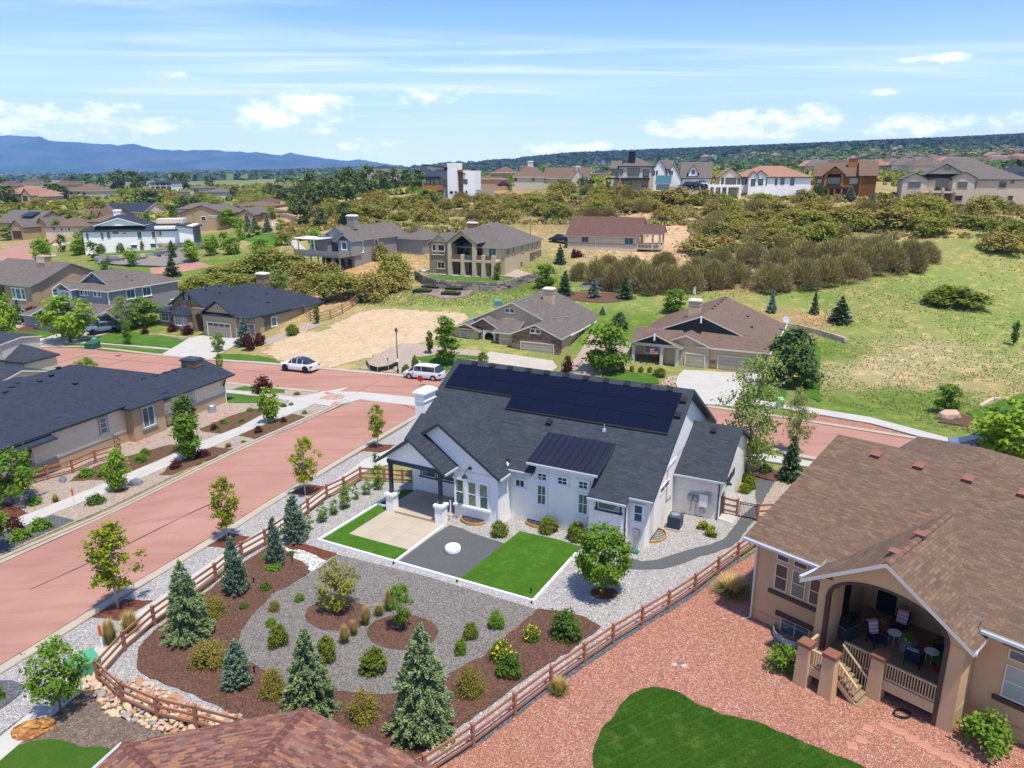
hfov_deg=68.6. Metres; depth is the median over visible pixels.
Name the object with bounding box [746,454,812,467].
pavement
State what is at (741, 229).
scrub oak
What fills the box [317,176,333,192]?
pine tree
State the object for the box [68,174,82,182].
pine tree
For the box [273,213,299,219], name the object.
stone wall
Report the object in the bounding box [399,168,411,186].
pine tree
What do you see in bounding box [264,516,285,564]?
juniper tree
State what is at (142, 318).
leafy tree
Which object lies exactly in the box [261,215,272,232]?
spruce tree
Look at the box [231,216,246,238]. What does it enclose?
garden tree
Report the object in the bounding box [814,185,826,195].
garden tree
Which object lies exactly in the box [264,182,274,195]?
pine tree
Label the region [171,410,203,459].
young tree
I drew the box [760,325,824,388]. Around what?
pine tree
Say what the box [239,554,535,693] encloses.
gravel field
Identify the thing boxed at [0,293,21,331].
leafy tree
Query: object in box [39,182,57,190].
pine tree
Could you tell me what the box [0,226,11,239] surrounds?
garden tree
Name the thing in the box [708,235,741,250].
scrub oak
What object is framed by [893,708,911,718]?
garden hose
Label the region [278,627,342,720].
spruce tree
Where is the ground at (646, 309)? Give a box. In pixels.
[0,149,1023,734]
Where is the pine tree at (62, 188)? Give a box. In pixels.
[56,184,70,198]
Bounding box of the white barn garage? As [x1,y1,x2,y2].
[666,162,712,192]
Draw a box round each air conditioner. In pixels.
[207,404,216,412]
[665,511,684,531]
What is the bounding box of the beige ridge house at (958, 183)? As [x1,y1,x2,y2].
[896,164,1023,204]
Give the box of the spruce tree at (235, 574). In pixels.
[219,535,250,596]
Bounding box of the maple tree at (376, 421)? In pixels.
[367,403,386,446]
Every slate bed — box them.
[0,515,73,553]
[0,680,22,709]
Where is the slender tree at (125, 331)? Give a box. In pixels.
[121,324,131,344]
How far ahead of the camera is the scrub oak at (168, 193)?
405.71 m
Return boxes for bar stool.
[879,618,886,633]
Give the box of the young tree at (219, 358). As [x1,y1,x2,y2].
[213,351,222,367]
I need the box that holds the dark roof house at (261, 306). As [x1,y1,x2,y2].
[155,272,329,337]
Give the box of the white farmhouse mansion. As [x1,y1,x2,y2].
[605,151,673,190]
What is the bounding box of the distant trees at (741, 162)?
[720,143,1023,170]
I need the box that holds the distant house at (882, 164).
[878,159,890,169]
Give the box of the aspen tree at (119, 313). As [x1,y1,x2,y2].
[105,293,134,329]
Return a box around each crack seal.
[31,504,209,588]
[93,357,279,373]
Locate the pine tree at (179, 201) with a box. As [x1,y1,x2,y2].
[174,197,189,208]
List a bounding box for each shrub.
[0,684,5,699]
[4,514,25,531]
[7,527,33,542]
[23,306,35,310]
[25,495,42,505]
[26,516,54,533]
[76,466,96,478]
[84,492,107,506]
[94,465,113,475]
[98,243,105,253]
[115,243,124,252]
[133,453,148,463]
[139,448,150,454]
[140,327,149,333]
[166,322,177,331]
[169,459,182,469]
[180,323,196,334]
[185,637,226,675]
[194,448,210,458]
[201,590,228,619]
[209,424,219,430]
[219,418,227,423]
[238,334,254,350]
[238,602,248,609]
[252,424,262,433]
[253,331,267,345]
[257,665,288,702]
[258,582,271,591]
[265,561,283,571]
[265,616,276,628]
[266,599,280,612]
[266,622,289,649]
[285,322,299,335]
[286,550,297,555]
[294,593,304,602]
[304,514,313,530]
[315,502,329,521]
[315,634,336,665]
[328,498,339,514]
[337,480,352,508]
[344,683,386,728]
[351,482,359,499]
[357,645,387,679]
[359,478,371,494]
[370,452,384,490]
[401,364,409,371]
[411,355,418,365]
[450,663,489,701]
[453,636,468,655]
[461,620,478,640]
[477,351,488,361]
[486,608,505,629]
[487,637,517,663]
[490,519,510,537]
[494,649,522,681]
[522,623,541,643]
[537,513,558,534]
[548,606,583,645]
[560,355,576,372]
[565,521,584,543]
[571,247,577,257]
[576,250,583,257]
[651,367,665,376]
[696,520,710,529]
[704,523,717,537]
[739,481,752,493]
[742,472,755,480]
[744,475,756,487]
[757,462,772,472]
[764,635,796,675]
[919,284,995,307]
[954,707,1018,761]
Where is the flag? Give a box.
[650,348,657,353]
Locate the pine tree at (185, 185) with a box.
[179,173,192,187]
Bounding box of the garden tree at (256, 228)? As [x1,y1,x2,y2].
[250,224,262,234]
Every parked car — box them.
[497,181,510,186]
[548,234,567,241]
[679,182,695,188]
[692,182,704,187]
[697,180,709,186]
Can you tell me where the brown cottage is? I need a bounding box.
[81,208,132,219]
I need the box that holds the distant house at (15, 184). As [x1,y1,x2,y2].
[0,181,23,188]
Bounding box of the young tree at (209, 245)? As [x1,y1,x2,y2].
[200,234,220,254]
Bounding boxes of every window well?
[460,515,485,525]
[525,519,540,528]
[649,527,666,542]
[772,622,797,647]
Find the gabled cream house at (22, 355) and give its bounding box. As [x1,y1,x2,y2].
[0,331,59,381]
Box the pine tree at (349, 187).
[338,163,361,200]
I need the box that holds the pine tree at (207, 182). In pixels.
[204,177,216,186]
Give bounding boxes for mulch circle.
[305,600,370,630]
[367,615,437,649]
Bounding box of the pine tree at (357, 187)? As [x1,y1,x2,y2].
[351,171,366,192]
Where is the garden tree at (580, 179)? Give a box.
[577,177,584,186]
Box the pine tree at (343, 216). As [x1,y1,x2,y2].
[334,201,355,222]
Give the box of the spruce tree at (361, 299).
[356,284,368,302]
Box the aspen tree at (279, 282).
[269,268,294,289]
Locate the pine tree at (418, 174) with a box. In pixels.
[409,168,424,186]
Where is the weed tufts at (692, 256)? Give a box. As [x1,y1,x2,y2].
[283,192,1023,299]
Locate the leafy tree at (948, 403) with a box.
[933,381,967,410]
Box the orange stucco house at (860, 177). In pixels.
[813,158,878,197]
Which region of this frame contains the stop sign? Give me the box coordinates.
[417,375,422,387]
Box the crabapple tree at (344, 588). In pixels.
[313,554,361,612]
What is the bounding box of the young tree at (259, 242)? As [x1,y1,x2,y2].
[247,236,272,254]
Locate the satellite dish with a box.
[783,316,788,328]
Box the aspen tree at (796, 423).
[781,383,820,449]
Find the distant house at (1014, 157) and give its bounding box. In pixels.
[1008,156,1023,159]
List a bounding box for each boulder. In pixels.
[10,717,55,740]
[59,476,66,482]
[128,478,142,485]
[938,410,961,419]
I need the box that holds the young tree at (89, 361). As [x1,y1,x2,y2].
[72,356,98,365]
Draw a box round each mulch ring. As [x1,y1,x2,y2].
[115,488,128,492]
[590,587,617,598]
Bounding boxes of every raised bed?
[412,287,432,293]
[421,284,438,288]
[441,290,460,295]
[445,286,462,290]
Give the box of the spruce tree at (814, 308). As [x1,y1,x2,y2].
[809,290,819,314]
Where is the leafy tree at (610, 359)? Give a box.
[578,320,634,372]
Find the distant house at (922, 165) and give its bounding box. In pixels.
[907,159,936,172]
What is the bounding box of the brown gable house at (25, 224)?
[0,210,67,240]
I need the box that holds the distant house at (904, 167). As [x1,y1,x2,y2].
[902,159,926,171]
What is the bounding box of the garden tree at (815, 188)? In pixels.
[810,183,821,195]
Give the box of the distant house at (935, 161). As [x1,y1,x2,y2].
[927,158,942,165]
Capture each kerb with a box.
[0,399,345,559]
[0,416,415,674]
[41,346,442,380]
[225,382,319,391]
[707,405,915,438]
[747,442,816,460]
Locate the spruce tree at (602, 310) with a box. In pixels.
[599,306,605,313]
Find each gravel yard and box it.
[107,480,772,764]
[432,553,1023,767]
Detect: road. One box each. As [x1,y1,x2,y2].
[0,239,55,260]
[0,400,415,663]
[41,348,911,456]
[150,251,293,273]
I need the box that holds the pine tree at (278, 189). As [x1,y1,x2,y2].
[273,183,285,199]
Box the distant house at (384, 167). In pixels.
[368,165,400,179]
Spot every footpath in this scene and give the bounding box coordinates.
[50,242,70,255]
[272,222,306,249]
[621,479,774,569]
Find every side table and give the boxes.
[888,628,901,643]
[924,647,938,663]
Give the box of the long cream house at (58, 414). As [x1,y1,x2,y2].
[0,356,234,483]
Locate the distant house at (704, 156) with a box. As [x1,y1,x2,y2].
[700,154,709,158]
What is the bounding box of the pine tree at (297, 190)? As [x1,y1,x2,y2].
[289,182,306,200]
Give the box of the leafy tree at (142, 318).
[122,295,163,325]
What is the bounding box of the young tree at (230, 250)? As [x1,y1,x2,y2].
[220,235,243,254]
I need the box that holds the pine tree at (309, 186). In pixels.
[300,169,318,200]
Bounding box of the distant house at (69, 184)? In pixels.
[53,180,82,188]
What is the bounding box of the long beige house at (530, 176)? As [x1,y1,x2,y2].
[481,161,589,190]
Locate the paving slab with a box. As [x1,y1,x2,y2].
[718,514,737,523]
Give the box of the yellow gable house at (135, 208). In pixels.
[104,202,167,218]
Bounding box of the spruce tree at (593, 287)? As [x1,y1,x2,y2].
[586,277,601,297]
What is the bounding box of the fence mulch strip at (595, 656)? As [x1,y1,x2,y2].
[442,550,755,763]
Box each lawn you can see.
[0,739,111,767]
[6,330,51,337]
[57,344,165,353]
[82,331,177,345]
[99,251,158,255]
[125,337,185,347]
[125,349,167,353]
[214,353,279,362]
[226,393,275,402]
[232,386,284,392]
[238,230,283,245]
[417,354,477,370]
[426,275,511,281]
[461,531,580,598]
[593,686,864,767]
[602,372,658,383]
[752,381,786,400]
[773,331,820,401]
[966,393,1023,427]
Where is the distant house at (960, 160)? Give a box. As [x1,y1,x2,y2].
[941,158,969,163]
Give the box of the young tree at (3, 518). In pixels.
[0,498,10,537]
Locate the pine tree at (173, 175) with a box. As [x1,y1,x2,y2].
[168,170,183,185]
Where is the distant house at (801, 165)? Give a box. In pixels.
[798,160,811,170]
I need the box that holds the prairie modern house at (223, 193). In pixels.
[175,185,237,198]
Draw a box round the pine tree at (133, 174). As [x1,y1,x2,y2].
[124,169,140,187]
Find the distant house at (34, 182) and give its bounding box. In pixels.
[21,179,49,188]
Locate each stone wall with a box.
[94,250,168,262]
[148,334,187,338]
[157,242,202,248]
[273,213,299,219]
[785,323,846,341]
[978,397,1023,407]
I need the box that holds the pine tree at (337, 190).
[323,182,342,201]
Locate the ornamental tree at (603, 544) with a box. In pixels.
[571,520,637,593]
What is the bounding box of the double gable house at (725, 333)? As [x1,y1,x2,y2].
[628,296,787,373]
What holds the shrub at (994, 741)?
on the red gravel yard at (716, 643)
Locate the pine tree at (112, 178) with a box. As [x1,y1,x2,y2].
[103,170,121,188]
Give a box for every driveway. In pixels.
[45,329,118,347]
[163,335,239,358]
[476,351,556,370]
[676,370,760,406]
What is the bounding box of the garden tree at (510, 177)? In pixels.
[507,172,515,190]
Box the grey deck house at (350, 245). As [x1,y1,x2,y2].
[294,215,437,269]
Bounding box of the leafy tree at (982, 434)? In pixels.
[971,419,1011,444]
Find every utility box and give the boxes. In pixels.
[62,647,100,679]
[84,340,101,349]
[494,299,502,307]
[691,286,696,294]
[776,397,783,408]
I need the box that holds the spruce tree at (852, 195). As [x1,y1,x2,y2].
[844,186,857,201]
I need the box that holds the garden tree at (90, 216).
[85,213,96,219]
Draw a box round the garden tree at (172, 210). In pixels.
[168,207,176,217]
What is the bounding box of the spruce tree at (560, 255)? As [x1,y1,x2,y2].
[553,244,566,264]
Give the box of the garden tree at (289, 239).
[283,234,292,244]
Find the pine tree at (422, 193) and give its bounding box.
[417,189,429,198]
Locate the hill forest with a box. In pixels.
[463,133,1023,170]
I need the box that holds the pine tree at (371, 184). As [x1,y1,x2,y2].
[357,162,380,196]
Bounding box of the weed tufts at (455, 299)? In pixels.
[350,284,543,305]
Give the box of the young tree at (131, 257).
[123,247,139,266]
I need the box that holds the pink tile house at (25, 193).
[0,186,63,203]
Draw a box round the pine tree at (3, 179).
[0,176,11,182]
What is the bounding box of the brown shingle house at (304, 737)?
[92,707,435,767]
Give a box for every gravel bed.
[0,384,344,555]
[0,419,415,735]
[16,321,24,328]
[262,322,319,346]
[359,343,481,373]
[500,269,530,277]
[560,334,630,375]
[754,481,793,519]
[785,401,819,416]
[803,415,911,438]
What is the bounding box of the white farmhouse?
[375,359,751,549]
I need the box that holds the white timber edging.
[317,499,576,603]
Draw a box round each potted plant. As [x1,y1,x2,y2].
[852,645,863,660]
[907,672,919,687]
[929,656,941,672]
[932,651,942,659]
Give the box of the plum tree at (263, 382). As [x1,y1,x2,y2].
[250,373,277,394]
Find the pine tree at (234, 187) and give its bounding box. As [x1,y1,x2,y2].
[228,185,238,195]
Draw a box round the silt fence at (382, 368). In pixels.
[365,357,396,371]
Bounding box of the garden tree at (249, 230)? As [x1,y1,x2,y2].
[242,225,255,236]
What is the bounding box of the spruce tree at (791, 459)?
[777,435,803,483]
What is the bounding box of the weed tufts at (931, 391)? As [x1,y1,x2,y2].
[800,280,1023,433]
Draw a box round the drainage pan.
[342,392,414,405]
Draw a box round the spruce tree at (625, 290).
[615,277,633,298]
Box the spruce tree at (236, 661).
[219,638,253,691]
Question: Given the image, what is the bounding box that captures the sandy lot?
[262,308,467,367]
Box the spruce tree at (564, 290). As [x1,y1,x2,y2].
[556,271,573,296]
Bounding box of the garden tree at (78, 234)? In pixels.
[71,228,83,248]
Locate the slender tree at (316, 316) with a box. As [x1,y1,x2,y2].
[312,305,319,321]
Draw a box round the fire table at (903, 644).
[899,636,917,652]
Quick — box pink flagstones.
[129,408,238,444]
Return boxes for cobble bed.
[77,669,242,732]
[285,548,323,571]
[321,393,343,399]
[661,375,677,385]
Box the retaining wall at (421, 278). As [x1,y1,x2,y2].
[414,271,538,291]
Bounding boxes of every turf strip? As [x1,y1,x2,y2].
[323,505,407,559]
[380,489,413,504]
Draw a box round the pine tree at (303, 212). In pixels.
[292,197,312,223]
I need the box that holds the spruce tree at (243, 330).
[233,317,254,346]
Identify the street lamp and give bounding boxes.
[394,328,398,372]
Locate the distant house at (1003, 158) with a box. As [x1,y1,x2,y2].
[983,156,1009,161]
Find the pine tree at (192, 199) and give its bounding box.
[182,194,202,204]
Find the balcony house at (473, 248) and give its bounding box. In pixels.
[427,222,543,278]
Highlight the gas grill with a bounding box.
[837,611,864,641]
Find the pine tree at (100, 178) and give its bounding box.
[95,175,109,186]
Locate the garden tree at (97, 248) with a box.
[83,241,101,260]
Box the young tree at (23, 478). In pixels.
[0,443,46,504]
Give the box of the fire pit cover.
[445,542,460,554]
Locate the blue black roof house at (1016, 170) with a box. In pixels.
[1001,165,1023,176]
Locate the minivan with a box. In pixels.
[403,363,445,380]
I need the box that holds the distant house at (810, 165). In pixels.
[804,160,828,170]
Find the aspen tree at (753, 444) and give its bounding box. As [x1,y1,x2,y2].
[710,347,793,476]
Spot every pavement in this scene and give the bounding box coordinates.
[0,449,390,759]
[3,387,349,533]
[40,338,172,349]
[226,390,307,402]
[314,391,345,405]
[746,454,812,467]
[753,400,947,440]
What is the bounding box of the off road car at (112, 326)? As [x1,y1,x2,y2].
[86,319,119,334]
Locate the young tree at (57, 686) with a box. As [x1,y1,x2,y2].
[18,634,92,714]
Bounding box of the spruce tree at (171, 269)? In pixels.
[162,256,181,276]
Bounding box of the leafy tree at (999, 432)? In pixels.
[963,393,1023,458]
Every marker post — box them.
[71,488,74,504]
[97,625,103,648]
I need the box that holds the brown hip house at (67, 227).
[44,215,113,238]
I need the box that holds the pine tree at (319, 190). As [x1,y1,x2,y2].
[309,183,329,205]
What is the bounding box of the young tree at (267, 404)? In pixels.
[255,387,284,421]
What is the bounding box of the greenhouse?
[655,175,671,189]
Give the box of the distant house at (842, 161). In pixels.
[834,160,848,162]
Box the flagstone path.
[846,720,969,767]
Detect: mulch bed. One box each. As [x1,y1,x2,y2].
[0,502,26,518]
[16,326,40,330]
[69,445,180,481]
[137,547,600,757]
[159,447,232,474]
[200,408,265,433]
[239,414,304,438]
[282,544,336,559]
[566,292,636,302]
[744,458,788,481]
[938,414,977,426]
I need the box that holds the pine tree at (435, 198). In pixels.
[427,196,437,205]
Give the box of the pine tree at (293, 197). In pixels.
[287,193,300,214]
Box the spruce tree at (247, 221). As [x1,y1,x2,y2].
[244,213,251,226]
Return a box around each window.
[10,287,16,299]
[10,449,35,471]
[15,288,21,299]
[20,288,26,300]
[51,289,57,296]
[59,290,70,302]
[97,415,110,435]
[125,288,135,299]
[131,244,137,248]
[137,231,142,238]
[139,403,158,430]
[141,286,152,296]
[149,243,156,247]
[151,231,155,237]
[160,312,169,321]
[174,316,181,325]
[187,390,196,403]
[270,316,277,327]
[341,241,346,249]
[419,470,436,479]
[432,244,436,251]
[434,179,439,184]
[436,472,453,483]
[437,244,444,251]
[437,262,444,268]
[455,479,463,504]
[457,243,460,254]
[460,331,467,337]
[461,243,468,254]
[467,481,475,507]
[477,243,482,254]
[479,484,487,509]
[488,249,496,256]
[512,477,526,489]
[534,470,548,483]
[534,482,548,507]
[535,329,540,333]
[554,474,569,487]
[575,478,590,491]
[575,491,588,517]
[581,237,588,242]
[594,502,621,515]
[623,180,631,187]
[623,238,633,245]
[628,168,639,174]
[630,502,645,525]
[642,181,647,186]
[643,170,648,176]
[643,346,659,354]
[660,478,669,495]
[725,178,736,184]
[742,178,746,183]
[751,179,755,185]
[758,179,762,184]
[773,562,788,592]
[776,553,789,563]
[779,617,809,638]
[790,569,806,600]
[793,560,807,570]
[807,579,819,605]
[827,177,840,183]
[841,585,851,615]
[849,178,858,183]
[907,181,921,187]
[934,180,949,190]
[955,195,962,200]
[956,181,968,188]
[998,181,1006,187]
[1000,663,1023,705]
[1007,195,1013,200]
[1008,648,1023,664]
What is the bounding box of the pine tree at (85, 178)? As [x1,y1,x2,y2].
[79,171,94,183]
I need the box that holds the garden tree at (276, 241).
[271,231,287,244]
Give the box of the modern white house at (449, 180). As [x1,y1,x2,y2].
[420,163,494,199]
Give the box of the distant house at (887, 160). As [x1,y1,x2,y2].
[882,159,893,162]
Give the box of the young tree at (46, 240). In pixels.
[32,235,54,254]
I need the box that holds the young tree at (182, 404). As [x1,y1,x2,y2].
[165,394,200,448]
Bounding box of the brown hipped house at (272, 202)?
[231,198,287,208]
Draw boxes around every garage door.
[12,230,22,238]
[40,321,58,333]
[206,321,231,337]
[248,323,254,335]
[500,337,511,345]
[520,341,553,354]
[684,353,705,368]
[717,355,758,372]
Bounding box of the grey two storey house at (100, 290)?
[18,268,180,333]
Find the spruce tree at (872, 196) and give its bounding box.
[868,193,877,201]
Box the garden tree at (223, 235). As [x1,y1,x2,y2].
[218,231,228,249]
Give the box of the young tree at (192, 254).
[179,237,200,261]
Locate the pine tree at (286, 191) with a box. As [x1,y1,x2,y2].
[280,186,296,199]
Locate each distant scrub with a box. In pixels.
[0,166,1021,220]
[275,143,1023,183]
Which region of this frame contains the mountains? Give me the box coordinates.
[0,135,404,172]
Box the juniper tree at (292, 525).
[279,493,310,544]
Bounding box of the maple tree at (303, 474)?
[285,436,326,494]
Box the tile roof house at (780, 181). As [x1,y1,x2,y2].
[693,166,813,198]
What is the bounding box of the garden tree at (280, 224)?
[274,219,285,229]
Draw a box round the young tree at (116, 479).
[100,443,132,491]
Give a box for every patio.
[349,489,454,549]
[399,525,503,577]
[412,284,472,298]
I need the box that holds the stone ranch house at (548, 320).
[454,287,597,354]
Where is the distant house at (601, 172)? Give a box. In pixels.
[592,169,608,175]
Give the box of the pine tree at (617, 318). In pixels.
[610,312,629,331]
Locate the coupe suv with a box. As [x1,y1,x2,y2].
[280,356,319,372]
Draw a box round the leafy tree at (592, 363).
[587,349,605,370]
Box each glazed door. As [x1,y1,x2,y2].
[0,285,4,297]
[324,257,330,264]
[331,242,337,251]
[335,258,344,266]
[348,259,351,267]
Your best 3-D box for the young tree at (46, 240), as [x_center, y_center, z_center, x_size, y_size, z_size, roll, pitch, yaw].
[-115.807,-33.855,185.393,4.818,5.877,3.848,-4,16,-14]
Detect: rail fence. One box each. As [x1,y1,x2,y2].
[10,442,121,485]
[92,466,412,681]
[93,658,244,728]
[302,304,318,320]
[318,295,358,321]
[416,540,755,766]
[722,495,738,515]
[755,503,772,521]
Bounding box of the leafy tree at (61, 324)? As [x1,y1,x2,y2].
[35,292,98,341]
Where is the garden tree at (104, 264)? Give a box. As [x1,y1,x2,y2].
[97,258,114,269]
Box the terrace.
[421,269,490,277]
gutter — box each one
[0,405,340,562]
[0,415,415,668]
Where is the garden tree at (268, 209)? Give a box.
[266,206,277,219]
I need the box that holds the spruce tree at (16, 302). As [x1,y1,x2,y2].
[12,300,24,323]
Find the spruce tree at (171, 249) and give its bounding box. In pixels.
[167,242,177,257]
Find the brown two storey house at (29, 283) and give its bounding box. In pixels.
[0,255,95,309]
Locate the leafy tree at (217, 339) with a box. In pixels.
[209,332,224,351]
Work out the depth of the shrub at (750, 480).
54.95 m
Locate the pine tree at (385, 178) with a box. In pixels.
[378,168,394,189]
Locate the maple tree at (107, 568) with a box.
[77,518,146,608]
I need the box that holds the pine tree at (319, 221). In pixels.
[311,206,329,225]
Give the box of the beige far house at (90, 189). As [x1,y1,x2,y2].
[67,183,115,198]
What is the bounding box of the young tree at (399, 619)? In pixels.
[386,579,414,629]
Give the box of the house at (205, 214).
[175,202,287,230]
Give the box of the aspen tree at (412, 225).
[404,222,422,232]
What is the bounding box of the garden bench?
[581,285,590,290]
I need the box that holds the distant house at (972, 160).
[960,158,984,163]
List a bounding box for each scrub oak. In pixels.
[5,203,21,206]
[24,198,45,209]
[28,197,48,204]
[42,203,61,214]
[58,208,74,214]
[79,198,96,205]
[83,199,108,208]
[117,189,134,196]
[132,187,148,192]
[152,188,168,194]
[162,191,179,196]
[168,196,178,202]
[178,271,217,292]
[192,189,210,196]
[198,264,239,282]
[205,197,230,204]
[212,271,255,287]
[222,258,260,273]
[235,199,247,204]
[236,189,251,195]
[236,244,292,271]
[244,197,260,202]
[249,269,293,288]
[256,250,307,274]
[282,280,315,295]
[283,208,299,214]
[284,257,330,280]
[297,272,334,286]
[309,270,363,298]
[310,203,328,214]
[312,261,347,279]
[320,197,341,208]
[324,201,342,215]
[331,210,340,217]
[335,207,365,219]
[339,202,360,209]
[351,265,390,301]
[356,202,379,215]
[357,208,368,216]
[359,190,374,199]
[361,197,372,203]
[367,205,394,217]
[369,191,390,200]
[370,192,389,204]
[370,270,414,292]
[371,240,388,260]
[373,250,420,280]
[377,201,395,209]
[386,195,407,206]
[389,211,409,219]
[399,195,428,205]
[399,201,413,208]
[400,195,424,203]
[410,198,439,211]
[411,188,445,202]
[411,207,440,220]
[436,197,455,207]
[452,191,470,200]
[452,196,469,206]
[464,209,485,219]
[472,191,488,199]
[473,200,494,209]
[477,194,497,204]
[478,204,510,219]
[495,208,521,219]
[500,193,525,205]
[504,200,519,208]
[519,194,546,209]
[530,202,554,214]
[539,200,572,217]
[541,189,568,203]
[548,182,572,195]
[550,178,579,192]
[556,207,573,217]
[569,260,587,280]
[577,199,617,211]
[578,184,594,193]
[581,195,617,207]
[581,205,601,216]
[581,257,609,288]
[584,188,608,199]
[587,192,610,203]
[590,184,616,194]
[599,259,636,292]
[600,207,615,216]
[600,253,618,264]
[608,184,624,195]
[609,194,631,201]
[612,199,622,207]
[617,199,639,210]
[618,184,636,198]
[619,254,641,275]
[628,187,655,200]
[628,196,656,210]
[628,258,664,295]
[637,195,653,199]
[642,198,663,210]
[649,206,679,219]
[650,190,659,199]
[650,251,679,265]
[653,185,698,202]
[655,262,688,293]
[665,261,707,292]
[666,190,691,201]
[672,233,734,253]
[679,254,710,268]
[689,193,707,204]
[691,188,719,203]
[697,201,728,213]
[697,256,731,289]
[699,219,723,235]
[700,216,723,229]
[701,213,719,223]
[701,220,739,236]
[703,197,729,209]
[704,209,728,218]
[704,244,735,262]
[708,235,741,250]
[716,192,733,202]
[717,213,753,226]
[717,258,753,287]
[720,195,743,208]
[722,231,736,240]
[724,223,749,238]
[725,205,746,213]
[726,208,760,222]
[728,218,748,231]
[730,221,751,233]
[733,239,768,267]
[739,234,755,244]
[741,227,765,240]
[743,198,766,212]
[744,208,779,221]
[748,192,772,201]
[749,218,786,228]
[749,220,764,229]
[749,261,795,292]
[752,201,778,214]
[753,231,773,248]
[755,227,791,247]
[757,245,801,266]
[760,198,796,212]
[763,232,798,249]
[764,219,792,229]
[766,222,787,229]
[770,208,802,227]
[775,207,810,222]
[782,231,805,246]
[783,224,815,241]
[785,256,823,289]
[788,238,824,260]
[789,187,822,201]
[790,207,837,227]
[791,200,824,210]
[792,209,828,225]
[800,220,844,240]
[804,252,849,285]
[805,202,846,212]
[813,236,853,258]
[816,209,839,222]
[819,206,861,225]
[820,219,843,224]
[821,222,853,236]
[827,252,872,281]
[829,209,869,227]
[839,203,856,209]
[839,235,863,247]
[840,220,867,230]
[844,241,883,274]
[856,198,880,212]
[857,206,873,217]
[859,205,923,228]
[860,234,892,246]
[863,210,904,228]
[866,237,911,274]
[871,195,904,209]
[883,204,935,225]
[885,199,907,209]
[891,194,953,213]
[891,235,930,272]
[894,201,923,212]
[895,189,924,200]
[900,197,943,218]
[904,215,933,229]
[908,193,952,208]
[908,214,958,235]
[920,239,942,264]
[925,199,949,213]
[944,213,975,225]
[957,194,1002,216]
[962,215,1000,228]
[964,193,1009,210]
[974,232,1016,250]
[980,230,1023,250]
[996,217,1023,234]
[999,201,1018,209]
[1007,204,1023,212]
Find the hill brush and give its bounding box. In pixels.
[278,190,1023,240]
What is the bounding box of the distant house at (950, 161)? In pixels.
[941,158,961,163]
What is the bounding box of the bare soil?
[14,691,163,748]
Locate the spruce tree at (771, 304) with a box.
[766,289,776,312]
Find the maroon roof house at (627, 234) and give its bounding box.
[565,216,666,252]
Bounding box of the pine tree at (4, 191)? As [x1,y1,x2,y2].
[0,184,21,202]
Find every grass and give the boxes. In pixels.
[49,492,57,501]
[96,617,121,644]
[117,608,140,633]
[338,623,350,643]
[349,619,358,635]
[360,605,372,625]
[373,602,384,615]
[382,587,395,610]
[547,674,569,695]
[708,569,752,599]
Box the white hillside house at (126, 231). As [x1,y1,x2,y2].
[80,210,201,254]
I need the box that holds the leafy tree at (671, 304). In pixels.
[661,289,687,311]
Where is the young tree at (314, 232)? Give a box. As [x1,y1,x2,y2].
[306,226,321,249]
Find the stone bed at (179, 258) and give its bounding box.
[96,248,199,265]
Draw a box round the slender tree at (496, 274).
[494,263,501,279]
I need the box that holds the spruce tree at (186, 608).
[158,558,216,648]
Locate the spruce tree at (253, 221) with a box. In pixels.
[251,215,257,229]
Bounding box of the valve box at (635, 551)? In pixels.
[630,548,638,554]
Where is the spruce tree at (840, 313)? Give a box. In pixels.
[827,295,854,324]
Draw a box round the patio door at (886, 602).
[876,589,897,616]
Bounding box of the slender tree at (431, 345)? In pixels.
[425,329,434,351]
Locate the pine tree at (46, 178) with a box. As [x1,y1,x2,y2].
[38,174,53,181]
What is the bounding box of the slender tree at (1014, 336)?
[1011,320,1021,344]
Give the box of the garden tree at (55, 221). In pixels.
[49,219,60,228]
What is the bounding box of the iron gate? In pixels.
[738,501,756,519]
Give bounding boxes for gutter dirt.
[0,400,349,563]
[0,416,412,664]
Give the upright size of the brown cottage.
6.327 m
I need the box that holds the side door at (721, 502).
[719,491,724,516]
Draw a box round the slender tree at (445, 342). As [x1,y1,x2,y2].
[432,312,462,364]
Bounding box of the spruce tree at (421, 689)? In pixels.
[381,622,459,753]
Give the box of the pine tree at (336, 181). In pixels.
[331,168,344,196]
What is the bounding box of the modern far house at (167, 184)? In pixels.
[143,180,182,190]
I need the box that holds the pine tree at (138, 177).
[133,172,146,187]
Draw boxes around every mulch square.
[92,599,152,620]
[207,533,248,547]
[290,484,323,495]
[361,444,393,452]
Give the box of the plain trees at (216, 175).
[0,161,474,181]
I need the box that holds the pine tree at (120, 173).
[108,168,125,188]
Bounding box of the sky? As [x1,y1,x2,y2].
[0,0,1023,167]
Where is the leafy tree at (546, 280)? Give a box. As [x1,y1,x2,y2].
[534,262,559,286]
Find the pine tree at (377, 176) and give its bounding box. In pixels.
[371,167,388,189]
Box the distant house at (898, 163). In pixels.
[887,159,913,170]
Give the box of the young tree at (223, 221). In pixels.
[217,207,236,225]
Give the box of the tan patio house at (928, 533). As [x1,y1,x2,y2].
[741,434,1023,743]
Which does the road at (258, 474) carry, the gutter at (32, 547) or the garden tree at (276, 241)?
the gutter at (32, 547)
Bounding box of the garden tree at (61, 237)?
[54,232,66,251]
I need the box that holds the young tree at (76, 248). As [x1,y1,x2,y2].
[65,238,85,254]
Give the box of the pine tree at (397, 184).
[387,165,403,188]
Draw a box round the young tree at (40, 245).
[28,239,53,259]
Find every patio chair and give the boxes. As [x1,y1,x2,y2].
[865,618,887,648]
[890,608,910,632]
[903,646,925,669]
[932,638,944,652]
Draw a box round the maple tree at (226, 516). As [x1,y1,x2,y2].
[207,476,241,540]
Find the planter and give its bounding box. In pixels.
[901,629,916,642]
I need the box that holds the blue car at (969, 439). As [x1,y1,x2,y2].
[948,434,1011,453]

